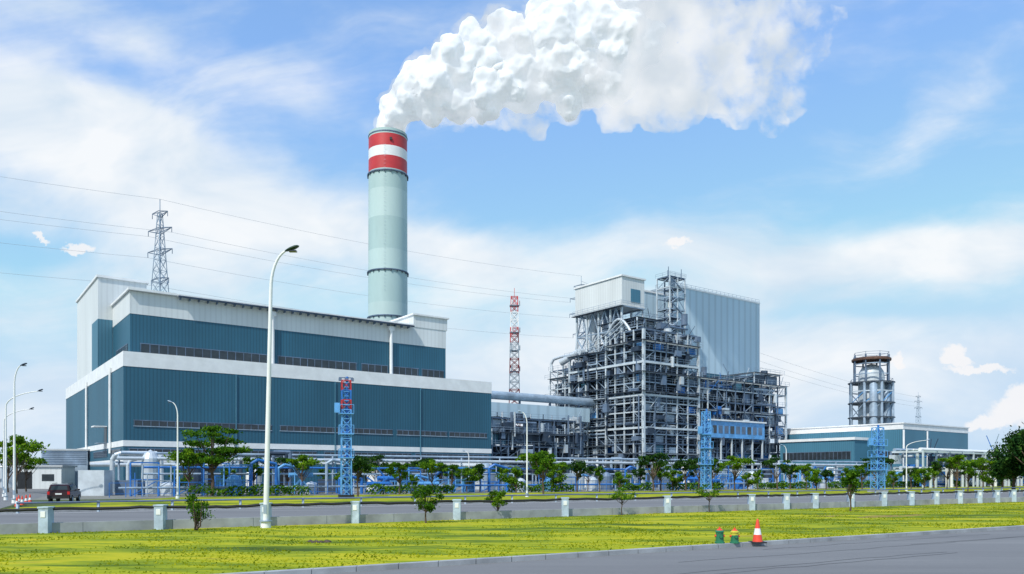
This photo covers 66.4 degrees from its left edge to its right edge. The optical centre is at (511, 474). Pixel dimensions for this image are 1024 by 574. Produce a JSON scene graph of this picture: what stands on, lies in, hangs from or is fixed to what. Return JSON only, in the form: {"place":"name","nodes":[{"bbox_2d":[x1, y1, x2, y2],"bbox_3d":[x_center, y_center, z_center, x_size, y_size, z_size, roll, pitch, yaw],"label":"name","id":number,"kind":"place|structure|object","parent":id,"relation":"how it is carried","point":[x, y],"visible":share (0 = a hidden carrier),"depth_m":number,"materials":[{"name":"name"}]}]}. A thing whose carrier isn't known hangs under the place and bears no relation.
{"place":"outdoors","nodes":[
{"label":"outdoors","id":0,"kind":"place"},
{"bbox_2d":[0,488,77,507],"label":"entrance road","id":1,"kind":"structure","parent":0,"point":[36,493],"depth_m":98.59,"materials":[{"name":"grey asphalt"}]},
{"bbox_2d":[0,449,31,491],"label":"garden tree","id":2,"kind":"object","parent":1,"relation":"on","point":[8,465],"visible":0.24,"depth_m":107.89,"materials":[{"name":"green plant"}]},
{"bbox_2d":[2,407,33,496],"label":"street lamp","id":3,"kind":"object","parent":1,"relation":"on","point":[3,494],"visible":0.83,"depth_m":85.96,"materials":[{"name":"metal"}]},
{"bbox_2d":[11,363,26,502],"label":"street lamp","id":4,"kind":"object","parent":1,"relation":"on","point":[14,461],"visible":0.9,"depth_m":65.93,"materials":[{"name":"white metal"}]},
{"bbox_2d":[0,459,37,487],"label":"storage tank","id":5,"kind":"object","parent":1,"relation":"on","point":[1,479],"visible":0.06,"depth_m":150.02,"materials":[{"name":"metal"}]},
{"bbox_2d":[4,389,42,499],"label":"street lamp","id":6,"kind":"object","parent":1,"relation":"on","point":[5,496],"visible":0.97,"depth_m":73.96,"materials":[{"name":"metal"}]},
{"bbox_2d":[0,434,50,493],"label":"garden tree","id":7,"kind":"object","parent":1,"relation":"on","point":[22,444],"visible":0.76,"depth_m":99.94,"materials":[{"name":"green plant"}]},
{"bbox_2d":[18,456,48,491],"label":"garden tree","id":8,"kind":"object","parent":1,"relation":"on","point":[32,465],"visible":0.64,"depth_m":111.92,"materials":[{"name":"green plant"}]},
{"bbox_2d":[12,449,89,488],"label":"service shed","id":9,"kind":"structure","parent":1,"relation":"on","point":[63,466],"depth_m":141.37,"materials":[{"name":"white metal"}]},
{"bbox_2d":[47,483,80,501],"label":"parked car","id":10,"kind":"object","parent":1,"relation":"on","point":[69,491],"visible":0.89,"depth_m":69.04,"materials":[{"name":"paint"}]},
{"bbox_2d":[0,498,545,561],"bbox_3d":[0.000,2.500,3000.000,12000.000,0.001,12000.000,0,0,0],"label":"ground","id":11,"kind":"structure","parent":0,"point":[35,505],"depth_m":68.05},
{"bbox_2d":[334,377,353,496],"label":"lattice mast","id":12,"kind":"object","parent":11,"relation":"on","point":[348,467],"visible":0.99,"depth_m":78.65,"materials":[{"name":"blue metal"}]},
{"bbox_2d":[0,491,1008,512],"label":"kerb","id":13,"kind":"structure","parent":11,"relation":"on","point":[417,504],"depth_m":63.57,"materials":[{"name":"concrete"}]},
{"bbox_2d":[6,486,1023,508],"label":"grass strip","id":14,"kind":"object","parent":11,"relation":"on","point":[182,503],"depth_m":86.35,"materials":[{"name":"green plant"}]},
{"bbox_2d":[167,400,179,498],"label":"street lamp","id":15,"kind":"object","parent":14,"relation":"on","point":[177,496],"visible":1,"depth_m":78.93,"materials":[{"name":"metal"}]},
{"bbox_2d":[344,453,372,496],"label":"garden tree","id":16,"kind":"object","parent":14,"relation":"on","point":[359,462],"visible":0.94,"depth_m":85.67,"materials":[{"name":"green plant"}]},
{"bbox_2d":[383,462,410,493],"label":"garden tree","id":17,"kind":"object","parent":14,"relation":"on","point":[399,466],"visible":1,"depth_m":95.54,"materials":[{"name":"green plant"}]},
{"bbox_2d":[518,410,528,496],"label":"street lamp","id":18,"kind":"object","parent":14,"relation":"on","point":[526,455],"visible":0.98,"depth_m":84.94,"materials":[{"name":"metal"}]},
{"bbox_2d":[529,453,555,493],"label":"garden tree","id":19,"kind":"object","parent":14,"relation":"on","point":[546,464],"visible":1,"depth_m":97.89,"materials":[{"name":"green plant"}]},
{"bbox_2d":[565,458,588,491],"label":"garden tree","id":20,"kind":"object","parent":14,"relation":"on","point":[577,466],"visible":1,"depth_m":107.62,"materials":[{"name":"green plant"}]},
{"bbox_2d":[594,465,605,491],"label":"garden tree","id":21,"kind":"object","parent":14,"relation":"on","point":[598,474],"visible":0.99,"depth_m":107.81,"materials":[{"name":"green plant"}]},
{"bbox_2d":[611,471,631,486],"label":"garden tree","id":22,"kind":"object","parent":14,"relation":"on","point":[618,481],"visible":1,"depth_m":110.00,"materials":[{"name":"green plant"}]},
{"bbox_2d":[635,452,674,491],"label":"garden tree","id":23,"kind":"object","parent":14,"relation":"on","point":[643,461],"visible":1,"depth_m":111.95,"materials":[{"name":"green plant"}]},
{"bbox_2d":[671,457,699,490],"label":"garden tree","id":24,"kind":"object","parent":14,"relation":"on","point":[680,463],"visible":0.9,"depth_m":117.73,"materials":[{"name":"green plant"}]},
{"bbox_2d":[685,457,718,488],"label":"garden tree","id":25,"kind":"object","parent":14,"relation":"on","point":[698,459],"visible":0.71,"depth_m":115.38,"materials":[{"name":"green plant"}]},
{"bbox_2d":[719,455,755,490],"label":"garden tree","id":26,"kind":"object","parent":14,"relation":"on","point":[736,463],"visible":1,"depth_m":117.29,"materials":[{"name":"green plant"}]},
{"bbox_2d":[740,472,762,490],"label":"garden tree","id":27,"kind":"object","parent":14,"relation":"on","point":[754,480],"visible":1,"depth_m":115.42,"materials":[{"name":"green plant"}]},
{"bbox_2d":[759,457,791,489],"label":"garden tree","id":28,"kind":"object","parent":14,"relation":"on","point":[770,461],"visible":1,"depth_m":121.88,"materials":[{"name":"green plant"}]},
{"bbox_2d":[778,463,799,488],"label":"garden tree","id":29,"kind":"object","parent":14,"relation":"on","point":[787,471],"visible":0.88,"depth_m":129.32,"materials":[{"name":"green plant"}]},
{"bbox_2d":[794,463,813,489],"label":"garden tree","id":30,"kind":"object","parent":14,"relation":"on","point":[805,468],"visible":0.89,"depth_m":124.91,"materials":[{"name":"green plant"}]},
{"bbox_2d":[803,468,823,489],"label":"garden tree","id":31,"kind":"object","parent":14,"relation":"on","point":[811,478],"visible":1,"depth_m":117.47,"materials":[{"name":"green plant"}]},
{"bbox_2d":[820,468,834,488],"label":"garden tree","id":32,"kind":"object","parent":14,"relation":"on","point":[825,473],"visible":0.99,"depth_m":127.51,"materials":[{"name":"green plant"}]},
{"bbox_2d":[853,464,873,488],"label":"garden tree","id":33,"kind":"object","parent":14,"relation":"on","point":[861,467],"visible":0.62,"depth_m":127.86,"materials":[{"name":"green plant"}]},
{"bbox_2d":[860,454,897,488],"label":"garden tree","id":34,"kind":"object","parent":14,"relation":"on","point":[889,461],"visible":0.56,"depth_m":119.28,"materials":[{"name":"green plant"}]},
{"bbox_2d":[886,469,902,488],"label":"garden tree","id":35,"kind":"object","parent":14,"relation":"on","point":[893,479],"visible":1,"depth_m":129.97,"materials":[{"name":"green plant"}]},
{"bbox_2d":[909,467,940,488],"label":"garden tree","id":36,"kind":"object","parent":14,"relation":"on","point":[918,478],"visible":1,"depth_m":120.07,"materials":[{"name":"green plant"}]},
{"bbox_2d":[930,461,956,487],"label":"garden tree","id":37,"kind":"object","parent":14,"relation":"on","point":[939,466],"visible":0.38,"depth_m":128.29,"materials":[{"name":"green plant"}]},
{"bbox_2d":[934,454,984,489],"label":"garden tree","id":38,"kind":"object","parent":14,"relation":"on","point":[955,459],"visible":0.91,"depth_m":123.88,"materials":[{"name":"green plant"}]},
{"bbox_2d":[957,462,978,491],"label":"garden tree","id":39,"kind":"object","parent":14,"relation":"on","point":[969,470],"visible":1,"depth_m":111.62,"materials":[{"name":"green plant"}]},
{"bbox_2d":[965,457,996,487],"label":"garden tree","id":40,"kind":"object","parent":14,"relation":"on","point":[981,466],"visible":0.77,"depth_m":129.30,"materials":[{"name":"green plant"}]},
{"bbox_2d":[977,471,994,489],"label":"garden tree","id":41,"kind":"object","parent":14,"relation":"on","point":[990,481],"visible":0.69,"depth_m":124.08,"materials":[{"name":"green plant"}]},
{"bbox_2d":[986,425,1023,489],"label":"leafy tree","id":42,"kind":"object","parent":14,"relation":"on","point":[1008,467],"visible":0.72,"depth_m":116.55,"materials":[{"name":"green plant"}]},
{"bbox_2d":[989,422,1023,468],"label":"leafy tree","id":43,"kind":"object","parent":14,"relation":"on","point":[1015,442],"visible":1,"depth_m":112.55,"materials":[{"name":"green plant"}]},
{"bbox_2d":[220,525,1023,573],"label":"kerb","id":44,"kind":"structure","parent":11,"relation":"on","point":[369,567],"depth_m":23.75,"materials":[{"name":"concrete"}]},
{"bbox_2d":[714,527,724,543],"bbox_3d":[7.167,2.077,26.994,0.346,0.565,0.354,0,0,0],"label":"fire hydrant","id":45,"kind":"object","parent":44,"relation":"on","point":[719,535],"visible":1,"depth_m":26.89,"materials":[{"name":"metal"}]},
{"bbox_2d":[730,527,739,543],"bbox_3d":[7.685,2.088,26.994,0.334,0.545,0.341,0,0,0],"label":"fire hydrant","id":46,"kind":"object","parent":44,"relation":"on","point":[734,535],"visible":1,"depth_m":26.89,"materials":[{"name":"metal"}]},
{"bbox_2d":[748,519,766,542],"bbox_3d":[8.600,1.960,27.400,0.502,0.840,0.502,0,0,0],"label":"traffic cone","id":47,"kind":"object","parent":44,"relation":"on","point":[757,536],"visible":1,"depth_m":27.30,"materials":[{"name":"plastic"}]},
{"bbox_2d":[698,409,712,491],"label":"lattice mast","id":48,"kind":"object","parent":11,"relation":"on","point":[701,428],"visible":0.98,"depth_m":107.65,"materials":[{"name":"blue metal"}]},
{"bbox_2d":[867,425,887,491],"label":"lattice mast","id":49,"kind":"object","parent":11,"relation":"on","point":[871,441],"visible":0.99,"depth_m":107.55,"materials":[{"name":"blue metal"}]},
{"bbox_2d":[0,492,1022,523],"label":"road","id":50,"kind":"structure","parent":0,"point":[13,518],"depth_m":57.87,"materials":[{"name":"grey asphalt"}]},
{"bbox_2d":[16,487,1023,512],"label":"guard rail","id":51,"kind":"object","parent":50,"relation":"on","point":[241,499],"visible":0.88,"depth_m":64.33,"materials":[{"name":"metal"}]},
{"bbox_2d":[0,502,1023,573],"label":"grass verge","id":52,"kind":"object","parent":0,"point":[61,564],"depth_m":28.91,"materials":[{"name":"green plant"}]},
{"bbox_2d":[184,495,215,529],"bbox_3d":[-13.506,1.644,33.585,1.502,1.626,1.224,0,0,44],"label":"shrub","id":53,"kind":"object","parent":52,"relation":"on","point":[196,513],"visible":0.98,"depth_m":33.37,"materials":[{"name":"green plant"}]},
{"bbox_2d":[259,245,298,527],"bbox_3d":[-10.201,-3.835,34.300,1.738,12.470,0.552,0,0,0],"label":"street lamp","id":54,"kind":"object","parent":52,"relation":"on","point":[265,522],"visible":0.98,"depth_m":34.22,"materials":[{"name":"white metal"}]},
{"bbox_2d":[410,482,443,522],"bbox_3d":[-4.129,1.378,38.457,1.745,2.089,1.438,0,0,-18],"label":"young tree","id":55,"kind":"object","parent":52,"relation":"on","point":[427,491],"visible":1,"depth_m":38.36,"materials":[{"name":"green plant"}]},
{"bbox_2d":[484,488,508,510],"bbox_3d":[-0.896,1.553,42.912,1.330,1.739,1.262,0,0,6],"label":"young tree","id":56,"kind":"object","parent":52,"relation":"on","point":[494,497],"visible":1,"depth_m":42.83,"materials":[{"name":"green plant"}]},
{"bbox_2d":[0,489,1023,534],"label":"roadside barrier","id":57,"kind":"object","parent":52,"relation":"on","point":[46,523],"visible":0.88,"depth_m":41.04,"materials":[{"name":"concrete"}]},
{"bbox_2d":[607,487,637,514],"bbox_3d":[6.389,1.561,45.810,1.643,1.722,1.648,0,0,-29],"label":"young tree","id":58,"kind":"object","parent":52,"relation":"on","point":[626,496],"visible":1,"depth_m":45.71,"materials":[{"name":"green plant"}]},
{"bbox_2d":[695,484,720,511],"bbox_3d":[12.405,1.499,49.922,1.761,1.845,1.765,0,0,21],"label":"young tree","id":59,"kind":"object","parent":52,"relation":"on","point":[706,493],"visible":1,"depth_m":49.84,"materials":[{"name":"green plant"}]},
{"bbox_2d":[839,467,860,510],"bbox_3d":[22.085,0.959,50.888,1.234,2.932,1.667,0,0,7],"label":"young tree","id":60,"kind":"object","parent":52,"relation":"on","point":[851,480],"visible":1,"depth_m":50.74,"materials":[{"name":"green plant"}]},
{"bbox_2d":[857,514,919,517],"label":"bare soil","id":61,"kind":"structure","parent":52,"relation":"on","point":[874,516],"depth_m":45.14,"materials":[{"name":"soil"}]},
{"bbox_2d":[0,0,1023,464],"label":"sky","id":62,"kind":"structure","parent":0,"point":[853,170],"materials":[{"name":"blue"}]},
{"bbox_2d":[376,0,665,131],"bbox_3d":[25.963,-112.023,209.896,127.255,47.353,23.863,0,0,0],"label":"steam plume","id":63,"kind":"object","parent":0,"point":[570,59],"visible":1,"depth_m":204.16,"materials":[{"name":"white"}]},
{"bbox_2d":[32,480,1023,499],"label":"plant yard","id":64,"kind":"structure","parent":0,"point":[150,496],"depth_m":104.10,"materials":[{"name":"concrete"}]},
{"bbox_2d":[147,199,172,291],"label":"transmission pylon","id":65,"kind":"object","parent":64,"relation":"on","point":[160,248],"visible":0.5,"depth_m":219.61,"materials":[{"name":"metal"}]},
{"bbox_2d":[0,177,577,337],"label":"power lines","id":66,"kind":"object","parent":65,"relation":"hanging from","point":[258,258],"visible":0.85,"depth_m":233.11,"materials":[{"name":"grey metal"}]},
{"bbox_2d":[90,451,263,491],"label":"pipe bend","id":67,"kind":"object","parent":64,"relation":"on","point":[112,465],"visible":0.34,"depth_m":113.75,"materials":[{"name":"white metal"}]},
{"bbox_2d":[164,447,206,494],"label":"garden tree","id":68,"kind":"object","parent":64,"relation":"on","point":[172,456],"visible":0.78,"depth_m":89.36,"materials":[{"name":"green plant"}]},
{"bbox_2d":[179,425,252,495],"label":"shade tree","id":69,"kind":"object","parent":64,"relation":"on","point":[212,461],"visible":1,"depth_m":89.18,"materials":[{"name":"green plant"}]},
{"bbox_2d":[239,456,264,493],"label":"garden tree","id":70,"kind":"object","parent":64,"relation":"on","point":[259,471],"visible":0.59,"depth_m":97.36,"materials":[{"name":"green plant"}]},
{"bbox_2d":[66,274,491,489],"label":"turbine hall","id":71,"kind":"structure","parent":64,"relation":"on","point":[144,354],"depth_m":139.33,"materials":[{"name":"metal"}]},
{"bbox_2d":[89,343,488,489],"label":"windows","id":72,"kind":"structure","parent":71,"relation":"in","point":[144,347],"depth_m":139.48,"materials":[{"name":"black glass"}]},
{"bbox_2d":[270,457,298,489],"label":"garden tree","id":73,"kind":"object","parent":64,"relation":"on","point":[282,459],"visible":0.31,"depth_m":104.91,"materials":[{"name":"green plant"}]},
{"bbox_2d":[109,458,467,497],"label":"blue pipework","id":74,"kind":"object","parent":64,"relation":"on","point":[169,488],"visible":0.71,"depth_m":96.71,"materials":[{"name":"paint"}]},
{"bbox_2d":[286,454,324,493],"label":"garden tree","id":75,"kind":"object","parent":64,"relation":"on","point":[304,461],"visible":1,"depth_m":97.88,"materials":[{"name":"green plant"}]},
{"bbox_2d":[366,454,388,480],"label":"garden tree","id":76,"kind":"object","parent":64,"relation":"on","point":[375,458],"visible":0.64,"depth_m":115.02,"materials":[{"name":"green plant"}]},
{"bbox_2d":[367,127,408,320],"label":"smokestack","id":77,"kind":"object","parent":64,"relation":"on","point":[387,272],"visible":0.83,"depth_m":205.49,"materials":[{"name":"paint"}]},
{"bbox_2d":[403,458,433,480],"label":"garden tree","id":78,"kind":"object","parent":64,"relation":"on","point":[413,463],"visible":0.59,"depth_m":118.16,"materials":[{"name":"green plant"}]},
{"bbox_2d":[416,459,443,491],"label":"garden tree","id":79,"kind":"object","parent":64,"relation":"on","point":[429,466],"visible":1,"depth_m":99.49,"materials":[{"name":"green plant"}]},
{"bbox_2d":[442,464,464,491],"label":"garden tree","id":80,"kind":"object","parent":64,"relation":"on","point":[452,472],"visible":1,"depth_m":103.71,"materials":[{"name":"green plant"}]},
{"bbox_2d":[78,450,865,495],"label":"yard equipment","id":81,"kind":"object","parent":64,"relation":"on","point":[93,482],"visible":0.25,"depth_m":113.53,"materials":[{"name":"metal"}]},
{"bbox_2d":[461,466,484,491],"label":"garden tree","id":82,"kind":"object","parent":64,"relation":"on","point":[470,472],"visible":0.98,"depth_m":109.91,"materials":[{"name":"green plant"}]},
{"bbox_2d":[472,463,485,491],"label":"garden tree","id":83,"kind":"object","parent":64,"relation":"on","point":[481,469],"visible":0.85,"depth_m":111.21,"materials":[{"name":"green plant"}]},
{"bbox_2d":[495,466,522,492],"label":"garden tree","id":84,"kind":"object","parent":64,"relation":"on","point":[511,480],"visible":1,"depth_m":105.70,"materials":[{"name":"green plant"}]},
{"bbox_2d":[509,288,519,425],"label":"telecom tower","id":85,"kind":"structure","parent":64,"relation":"on","point":[514,372],"depth_m":260.67,"materials":[{"name":"red metal"}]},
{"bbox_2d":[515,450,556,490],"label":"garden tree","id":86,"kind":"object","parent":64,"relation":"on","point":[522,457],"visible":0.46,"depth_m":119.88,"materials":[{"name":"green plant"}]},
{"bbox_2d":[491,391,595,483],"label":"conveyor gallery","id":87,"kind":"object","parent":64,"relation":"on","point":[508,435],"visible":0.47,"depth_m":187.84,"materials":[{"name":"metal"}]},
{"bbox_2d":[546,468,567,489],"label":"garden tree","id":88,"kind":"object","parent":64,"relation":"on","point":[555,480],"visible":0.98,"depth_m":111.74,"materials":[{"name":"green plant"}]},
{"bbox_2d":[551,461,571,483],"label":"garden tree","id":89,"kind":"object","parent":64,"relation":"on","point":[558,466],"visible":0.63,"depth_m":117.64,"materials":[{"name":"green plant"}]},
{"bbox_2d":[453,462,699,492],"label":"blue pipework","id":90,"kind":"object","parent":64,"relation":"on","point":[606,484],"visible":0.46,"depth_m":120.95,"materials":[{"name":"paint"}]},
{"bbox_2d":[569,276,585,364],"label":"transmission pylon","id":91,"kind":"object","parent":64,"relation":"on","point":[581,284],"visible":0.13,"depth_m":305.02,"materials":[{"name":"metal"}]},
{"bbox_2d":[185,480,1011,496],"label":"hedge","id":92,"kind":"object","parent":64,"relation":"on","point":[647,486],"visible":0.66,"depth_m":108.86,"materials":[{"name":"green plant"}]},
{"bbox_2d":[631,467,647,488],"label":"garden tree","id":93,"kind":"object","parent":64,"relation":"on","point":[641,473],"visible":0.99,"depth_m":124.16,"materials":[{"name":"green plant"}]},
{"bbox_2d":[649,464,670,490],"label":"garden tree","id":94,"kind":"object","parent":64,"relation":"on","point":[660,472],"visible":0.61,"depth_m":117.65,"materials":[{"name":"green plant"}]},
{"bbox_2d":[550,266,786,483],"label":"steel frame","id":95,"kind":"object","parent":64,"relation":"on","point":[610,335],"visible":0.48,"depth_m":202.74,"materials":[{"name":"grey metal"}]},
{"bbox_2d":[548,275,788,465],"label":"floors","id":96,"kind":"structure","parent":95,"relation":"on","point":[658,372],"depth_m":201.71,"materials":[{"name":"grey metal"}]},
{"bbox_2d":[550,278,783,480],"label":"steel framework","id":97,"kind":"object","parent":96,"relation":"on","point":[607,407],"visible":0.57,"depth_m":202.21,"materials":[{"name":"grey metal"}]},
{"bbox_2d":[545,271,789,470],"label":"handrails","id":98,"kind":"object","parent":96,"relation":"on","point":[694,402],"visible":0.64,"depth_m":201.19,"materials":[{"name":"metal"}]},
{"bbox_2d":[574,274,768,460],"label":"cladding","id":99,"kind":"structure","parent":95,"relation":"attached to","point":[726,329],"depth_m":244.37,"materials":[{"name":"metal"}]},
{"bbox_2d":[662,469,687,489],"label":"garden tree","id":100,"kind":"object","parent":64,"relation":"on","point":[680,479],"visible":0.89,"depth_m":121.27,"materials":[{"name":"green plant"}]},
{"bbox_2d":[703,458,725,487],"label":"garden tree","id":101,"kind":"object","parent":64,"relation":"on","point":[716,470],"visible":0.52,"depth_m":125.64,"materials":[{"name":"green plant"}]},
{"bbox_2d":[688,463,851,489],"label":"blue pipework","id":102,"kind":"object","parent":64,"relation":"on","point":[738,484],"visible":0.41,"depth_m":140.84,"materials":[{"name":"paint"}]},
{"bbox_2d":[841,467,999,487],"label":"blue pipework","id":103,"kind":"object","parent":64,"relation":"on","point":[867,478],"visible":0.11,"depth_m":162.90,"materials":[{"name":"paint"}]},
{"bbox_2d":[889,434,1023,487],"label":"pipe rack","id":104,"kind":"object","parent":64,"relation":"on","point":[947,453],"visible":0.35,"depth_m":152.68,"materials":[{"name":"metal"}]},
{"bbox_2d":[330,529,1023,573],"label":"road","id":105,"kind":"structure","parent":0,"point":[996,555],"depth_m":22.77,"materials":[{"name":"grey asphalt"}]},
{"bbox_2d":[683,534,1022,573],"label":"road crack sealant","id":106,"kind":"object","parent":105,"relation":"on","point":[839,550],"visible":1,"depth_m":23.84,"materials":[{"name":"asphalt"}]},
{"bbox_2d":[848,351,894,424],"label":"absorber tower","id":107,"kind":"structure","parent":0,"point":[875,402],"depth_m":265.86,"materials":[{"name":"metal"}]},
{"bbox_2d":[778,422,969,481],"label":"workshop building","id":108,"kind":"structure","parent":0,"point":[840,443],"depth_m":208.06,"materials":[{"name":"teal metal"}]},
{"bbox_2d":[783,430,955,480],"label":"windows","id":109,"kind":"structure","parent":108,"relation":"in","point":[834,455],"depth_m":207.35,"materials":[{"name":"grey glass"}]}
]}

